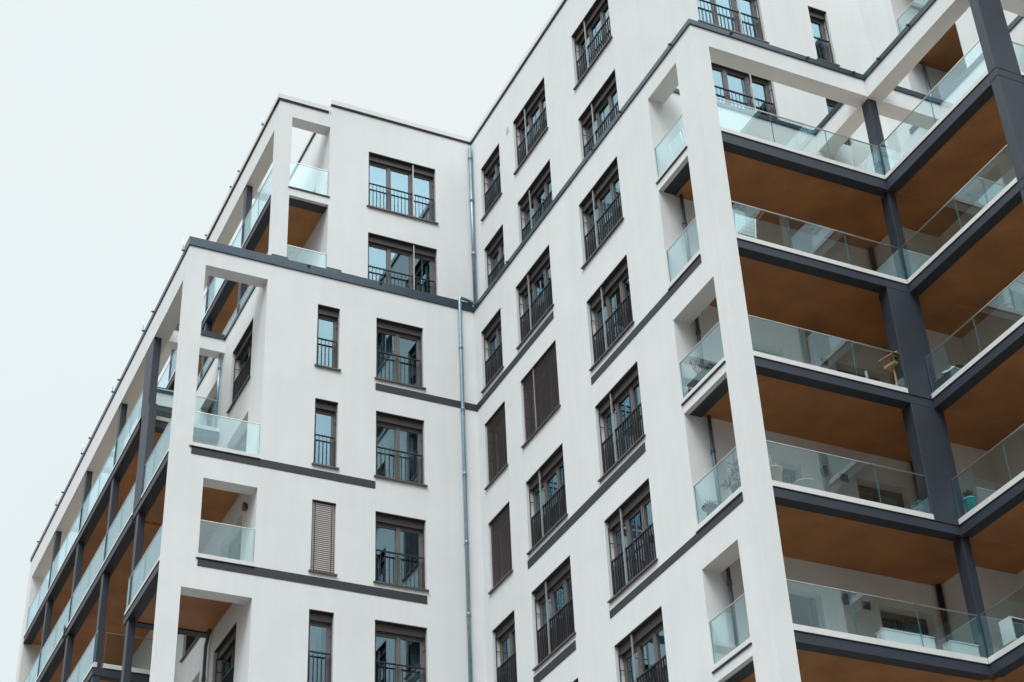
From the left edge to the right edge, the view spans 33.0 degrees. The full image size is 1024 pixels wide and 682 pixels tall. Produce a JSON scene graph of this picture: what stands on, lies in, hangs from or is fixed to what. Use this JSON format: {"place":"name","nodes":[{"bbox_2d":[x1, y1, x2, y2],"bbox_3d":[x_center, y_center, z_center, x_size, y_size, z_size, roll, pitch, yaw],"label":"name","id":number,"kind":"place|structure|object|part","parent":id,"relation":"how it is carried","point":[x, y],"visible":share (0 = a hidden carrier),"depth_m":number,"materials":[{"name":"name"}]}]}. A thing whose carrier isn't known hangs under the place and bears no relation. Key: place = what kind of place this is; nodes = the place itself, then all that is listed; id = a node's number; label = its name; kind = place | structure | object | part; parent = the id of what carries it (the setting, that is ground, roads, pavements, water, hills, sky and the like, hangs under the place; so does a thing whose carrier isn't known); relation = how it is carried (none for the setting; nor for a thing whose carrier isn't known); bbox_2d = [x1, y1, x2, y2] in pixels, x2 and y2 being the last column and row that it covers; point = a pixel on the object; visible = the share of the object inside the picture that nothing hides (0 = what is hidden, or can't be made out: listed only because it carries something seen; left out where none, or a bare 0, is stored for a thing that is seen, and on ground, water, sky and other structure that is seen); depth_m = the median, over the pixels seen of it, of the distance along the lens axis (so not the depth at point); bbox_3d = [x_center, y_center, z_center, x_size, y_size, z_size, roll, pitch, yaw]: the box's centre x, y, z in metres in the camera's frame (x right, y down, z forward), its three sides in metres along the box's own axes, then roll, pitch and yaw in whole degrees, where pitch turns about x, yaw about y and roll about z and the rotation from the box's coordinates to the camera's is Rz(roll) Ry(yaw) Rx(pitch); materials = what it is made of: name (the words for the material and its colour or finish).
{"place":"outdoors","nodes":[
{"label":"outdoors","id":0,"kind":"place"},
{"bbox_2d":[0,0,559,681],"label":"sky","id":1,"kind":"structure","parent":0,"point":[127,127],"materials":[{"name":"white"}]},
{"bbox_2d":[878,351,897,385],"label":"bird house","id":2,"kind":"structure","parent":0,"point":[890,365],"depth_m":36.73,"materials":[{"name":"brown wood"}]},
{"bbox_2d":[911,500,923,511],"bbox_3d":[8.270,3.450,34.841,0.319,0.390,0.239,13,-38,-22],"label":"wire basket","id":3,"kind":"object","parent":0,"point":[917,506],"visible":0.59,"depth_m":34.85,"materials":[{"name":"grey"}]},
{"bbox_3d":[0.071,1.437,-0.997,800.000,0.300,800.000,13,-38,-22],"label":"ground","id":4,"kind":"structure","parent":0,"visible":0},
{"bbox_2d":[15,0,1023,681],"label":"apartment building","id":5,"kind":"structure","parent":4,"relation":"on","point":[441,412],"depth_m":41.30,"materials":[{"name":"white paint"}]},
{"bbox_2d":[156,405,171,418],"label":"planter trough","id":6,"kind":"object","parent":5,"relation":"on","point":[164,411],"visible":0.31,"depth_m":47.31,"materials":[{"name":"grey"}]},
{"bbox_2d":[179,636,199,662],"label":"window","id":7,"kind":"structure","parent":5,"relation":"in","point":[190,640],"depth_m":45.64,"materials":[{"name":"grey glass"}]},
{"bbox_2d":[207,397,215,426],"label":"balcony door","id":8,"kind":"structure","parent":5,"relation":"in","point":[210,419],"depth_m":49.95,"materials":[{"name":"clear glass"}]},
{"bbox_2d":[235,429,246,451],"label":"balcony door","id":9,"kind":"structure","parent":5,"relation":"in","point":[241,445],"depth_m":45.84,"materials":[{"name":"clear glass"}]},
{"bbox_2d":[307,609,333,681],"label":"window","id":10,"kind":"structure","parent":5,"relation":"in","point":[317,619],"depth_m":41.25,"materials":[{"name":"grey glass"}]},
{"bbox_2d":[308,499,337,575],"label":"window","id":11,"kind":"structure","parent":5,"relation":"in","point":[320,509],"depth_m":42.60,"materials":[{"name":"grey glass"}]},
{"bbox_2d":[311,398,338,469],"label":"window","id":12,"kind":"structure","parent":5,"relation":"in","point":[325,413],"depth_m":44.65,"materials":[{"name":"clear glass"}]},
{"bbox_2d":[314,304,340,370],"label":"window","id":13,"kind":"structure","parent":5,"relation":"in","point":[330,314],"depth_m":46.32,"materials":[{"name":"clear glass"}]},
{"bbox_2d":[369,270,385,282],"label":"balcony door","id":14,"kind":"structure","parent":5,"relation":"in","point":[375,274],"depth_m":49.29,"materials":[{"name":"glass"}]},
{"bbox_2d":[374,317,425,389],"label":"window","id":15,"kind":"structure","parent":5,"relation":"in","point":[398,350],"depth_m":47.18,"materials":[{"name":"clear glass"}]},
{"bbox_2d":[375,620,426,681],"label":"window","id":16,"kind":"structure","parent":5,"relation":"in","point":[400,648],"depth_m":42.30,"materials":[{"name":"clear glass"}]},
{"bbox_2d":[373,511,428,591],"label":"window","id":17,"kind":"structure","parent":5,"relation":"in","point":[399,543],"depth_m":44.04,"materials":[{"name":"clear glass"}]},
{"bbox_2d":[374,411,427,486],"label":"window","id":18,"kind":"structure","parent":5,"relation":"in","point":[399,441],"depth_m":45.45,"materials":[{"name":"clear glass"}]},
{"bbox_2d":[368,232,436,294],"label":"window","id":19,"kind":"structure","parent":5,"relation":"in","point":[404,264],"depth_m":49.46,"materials":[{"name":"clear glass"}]},
{"bbox_2d":[367,152,438,224],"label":"window","id":20,"kind":"structure","parent":5,"relation":"in","point":[397,187],"depth_m":50.75,"materials":[{"name":"clear glass"}]},
{"bbox_2d":[480,144,501,221],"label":"window","id":21,"kind":"structure","parent":5,"relation":"in","point":[493,193],"depth_m":50.53,"materials":[{"name":"clear glass"}]},
{"bbox_2d":[481,309,503,393],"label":"window","id":22,"kind":"structure","parent":5,"relation":"in","point":[494,333],"depth_m":47.03,"materials":[{"name":"black glass"}]},
{"bbox_2d":[484,224,504,285],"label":"window","id":23,"kind":"structure","parent":5,"relation":"in","point":[496,250],"depth_m":48.96,"materials":[{"name":"black glass"}]},
{"bbox_2d":[484,401,507,489],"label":"window","id":24,"kind":"structure","parent":5,"relation":"in","point":[497,426],"depth_m":45.34,"materials":[{"name":"brown glass"}]},
{"bbox_2d":[488,502,512,594],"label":"window","id":25,"kind":"structure","parent":5,"relation":"in","point":[500,523],"depth_m":43.58,"materials":[{"name":"brown glass"}]},
{"bbox_2d":[492,610,516,681],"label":"window","id":26,"kind":"structure","parent":5,"relation":"in","point":[505,631],"depth_m":42.00,"materials":[{"name":"black glass"}]},
{"bbox_2d":[513,77,547,174],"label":"window","id":27,"kind":"structure","parent":5,"relation":"in","point":[532,118],"depth_m":48.61,"materials":[{"name":"black glass"}]},
{"bbox_2d":[516,245,553,349],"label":"window","id":28,"kind":"structure","parent":5,"relation":"in","point":[537,285],"depth_m":45.13,"materials":[{"name":"black glass"}]},
{"bbox_2d":[518,159,552,240],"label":"window","id":29,"kind":"structure","parent":5,"relation":"in","point":[538,196],"depth_m":47.10,"materials":[{"name":"black glass"}]},
{"bbox_2d":[521,340,560,447],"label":"window","id":30,"kind":"structure","parent":5,"relation":"in","point":[542,378],"depth_m":43.42,"materials":[{"name":"brown glass"}]},
{"bbox_2d":[526,444,567,555],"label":"window","id":31,"kind":"structure","parent":5,"relation":"in","point":[549,481],"depth_m":41.71,"materials":[{"name":"black glass"}]},
{"bbox_2d":[532,555,575,670],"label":"window","id":32,"kind":"structure","parent":5,"relation":"in","point":[555,591],"depth_m":39.99,"materials":[{"name":"black glass"}]},
{"bbox_2d":[571,0,612,89],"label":"window","id":33,"kind":"structure","parent":5,"relation":"in","point":[594,32],"depth_m":45.94,"materials":[{"name":"black glass"}]},
{"bbox_2d":[578,69,618,157],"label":"window","id":34,"kind":"structure","parent":5,"relation":"in","point":[603,108],"depth_m":44.36,"materials":[{"name":"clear glass"}]},
{"bbox_2d":[579,156,623,268],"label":"window","id":35,"kind":"structure","parent":5,"relation":"in","point":[604,204],"depth_m":42.43,"materials":[{"name":"clear glass"}]},
{"bbox_2d":[587,254,633,370],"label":"window","id":36,"kind":"structure","parent":5,"relation":"in","point":[612,298],"depth_m":40.72,"materials":[{"name":"black glass"}]},
{"bbox_2d":[595,362,645,481],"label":"window","id":37,"kind":"structure","parent":5,"relation":"in","point":[623,408],"depth_m":39.02,"materials":[{"name":"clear glass"}]},
{"bbox_2d":[604,478,657,603],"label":"window","id":38,"kind":"structure","parent":5,"relation":"in","point":[633,520],"depth_m":37.29,"materials":[{"name":"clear glass"}]},
{"bbox_2d":[614,606,668,681],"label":"window","id":39,"kind":"structure","parent":5,"relation":"in","point":[645,648],"depth_m":35.82,"materials":[{"name":"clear glass"}]},
{"bbox_2d":[669,131,685,157],"bbox_3d":[3.968,-4.244,39.797,0.588,0.987,0.618,13,-38,-22],"label":"garden chair","id":40,"kind":"object","parent":5,"relation":"on","point":[677,144],"visible":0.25,"depth_m":39.89,"materials":[{"name":"white plastic"}]},
{"bbox_2d":[687,362,715,392],"bbox_3d":[4.159,0.872,36.021,0.640,0.300,0.920,13,-38,-22],"label":"table","id":41,"kind":"object","parent":5,"relation":"on","point":[699,376],"visible":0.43,"depth_m":36.02,"materials":[{"name":"grey"}]},
{"bbox_2d":[690,356,706,374],"bbox_3d":[3.916,0.543,36.278,0.454,0.543,0.236,-27,-42,31],"label":"dried plant","id":42,"kind":"object","parent":41,"relation":"on","point":[699,364],"visible":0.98,"depth_m":36.34,"materials":[{"name":"grey plant"}]},
{"bbox_2d":[702,498,717,515],"bbox_3d":[3.956,3.364,34.461,0.355,0.449,0.348,13,-38,-22],"label":"plant","id":43,"kind":"object","parent":5,"relation":"on","point":[709,507],"visible":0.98,"depth_m":34.39,"materials":[{"name":"grey plant"}]},
{"bbox_2d":[714,452,740,493],"bbox_3d":[4.402,2.770,34.196,0.644,1.085,0.874,13,-38,-22],"label":"plant","id":44,"kind":"object","parent":5,"relation":"on","point":[734,487],"visible":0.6,"depth_m":34.23,"materials":[{"name":"grey"}]},
{"bbox_2d":[697,0,769,43],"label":"window","id":45,"kind":"structure","parent":5,"relation":"in","point":[739,17],"depth_m":45.12,"materials":[{"name":"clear glass"}]},
{"bbox_2d":[711,62,776,118],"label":"window","id":46,"kind":"structure","parent":5,"relation":"in","point":[730,84],"depth_m":43.68,"materials":[{"name":"clear glass"}]},
{"bbox_2d":[735,213,756,238],"bbox_3d":[5.019,-2.206,37.542,0.618,0.987,0.588,13,-38,-22],"label":"garden chair","id":47,"kind":"object","parent":5,"relation":"on","point":[744,225],"visible":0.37,"depth_m":37.56,"materials":[{"name":"white plastic"}]},
{"bbox_2d":[770,454,782,481],"bbox_3d":[5.114,2.580,33.758,0.354,0.841,0.350,13,-38,-22],"label":"garden chair","id":48,"kind":"object","parent":5,"relation":"on","point":[776,472],"visible":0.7,"depth_m":33.62,"materials":[{"name":"white plastic"}]},
{"bbox_2d":[782,468,795,483],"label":"chair","id":49,"kind":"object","parent":5,"relation":"in","point":[788,476],"depth_m":36.64,"materials":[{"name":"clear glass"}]},
{"bbox_2d":[788,594,818,627],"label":"balcony door","id":50,"kind":"structure","parent":5,"relation":"in","point":[803,609],"depth_m":35.54,"materials":[{"name":"clear glass"}]},
{"bbox_2d":[793,478,816,488],"bbox_3d":[5.719,2.875,33.704,0.470,0.246,0.470,13,-38,-22],"label":"planter bowl","id":51,"kind":"object","parent":5,"relation":"on","point":[808,482],"visible":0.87,"depth_m":33.57,"materials":[{"name":"grey ceramic"}]},
{"bbox_2d":[808,6,839,66],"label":"window","id":52,"kind":"structure","parent":5,"relation":"in","point":[817,20],"depth_m":46.41,"materials":[{"name":"clear glass"}]},
{"bbox_2d":[826,98,850,144],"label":"window","id":53,"kind":"structure","parent":5,"relation":"in","point":[831,104],"depth_m":44.77,"materials":[{"name":"clear glass"}]},
{"bbox_2d":[837,369,879,380],"bbox_3d":[7.803,1.534,38.667,1.346,1.908,0.096,13,-38,-22],"label":"balcony door","id":54,"kind":"structure","parent":5,"relation":"in","point":[837,369],"depth_m":39.19,"materials":[{"name":"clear glass"}]},
{"bbox_2d":[857,485,903,507],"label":"balcony door","id":55,"kind":"structure","parent":5,"relation":"in","point":[866,493],"depth_m":37.61,"materials":[{"name":"clear glass"}]},
{"bbox_2d":[880,611,928,635],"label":"window","id":56,"kind":"structure","parent":5,"relation":"in","point":[889,620],"depth_m":35.92,"materials":[{"name":"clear glass"}]},
{"bbox_2d":[875,628,935,648],"bbox_3d":[7.451,5.694,32.666,1.184,0.295,0.270,13,-38,-22],"label":"storage bench","id":57,"kind":"object","parent":5,"relation":"on","point":[900,636],"visible":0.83,"depth_m":32.56,"materials":[{"name":"white plastic"}]},
{"bbox_2d":[935,364,963,388],"bbox_3d":[9.330,0.883,36.393,0.510,0.285,0.890,13,-38,-22],"label":"storage chest","id":58,"kind":"object","parent":5,"relation":"on","point":[948,375],"visible":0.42,"depth_m":36.27,"materials":[{"name":"grey"}]},
{"bbox_2d":[941,366,953,375],"bbox_3d":[9.297,0.649,36.446,0.352,0.150,0.439,26,-44,-35],"label":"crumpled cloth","id":59,"kind":"object","parent":58,"relation":"on","point":[944,372],"visible":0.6,"depth_m":36.41,"materials":[{"name":"white fabric"}]},
{"bbox_2d":[942,640,979,656],"bbox_3d":[8.618,5.966,33.142,0.684,0.295,0.270,13,-38,-22],"label":"storage bench","id":60,"kind":"object","parent":5,"relation":"on","point":[961,647],"visible":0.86,"depth_m":33.06,"materials":[{"name":"white plastic"}]},
{"bbox_2d":[961,489,976,512],"bbox_3d":[9.255,3.313,34.948,0.311,0.657,0.308,-29,-42,32],"label":"potted plant","id":61,"kind":"object","parent":5,"relation":"on","point":[969,500],"visible":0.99,"depth_m":34.90,"materials":[{"name":"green plant"}]},
{"bbox_2d":[999,616,1023,646],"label":"cabinet","id":62,"kind":"object","parent":5,"relation":"on","point":[1011,629],"visible":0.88,"depth_m":33.12,"materials":[{"name":"grey"}]},
{"bbox_3d":[9.701,5.506,33.096,0.257,0.410,0.011,16,-39,-25],"label":"cabinet door","id":63,"kind":"part","parent":62,"relation":"part of","materials":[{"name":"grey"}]}
]}

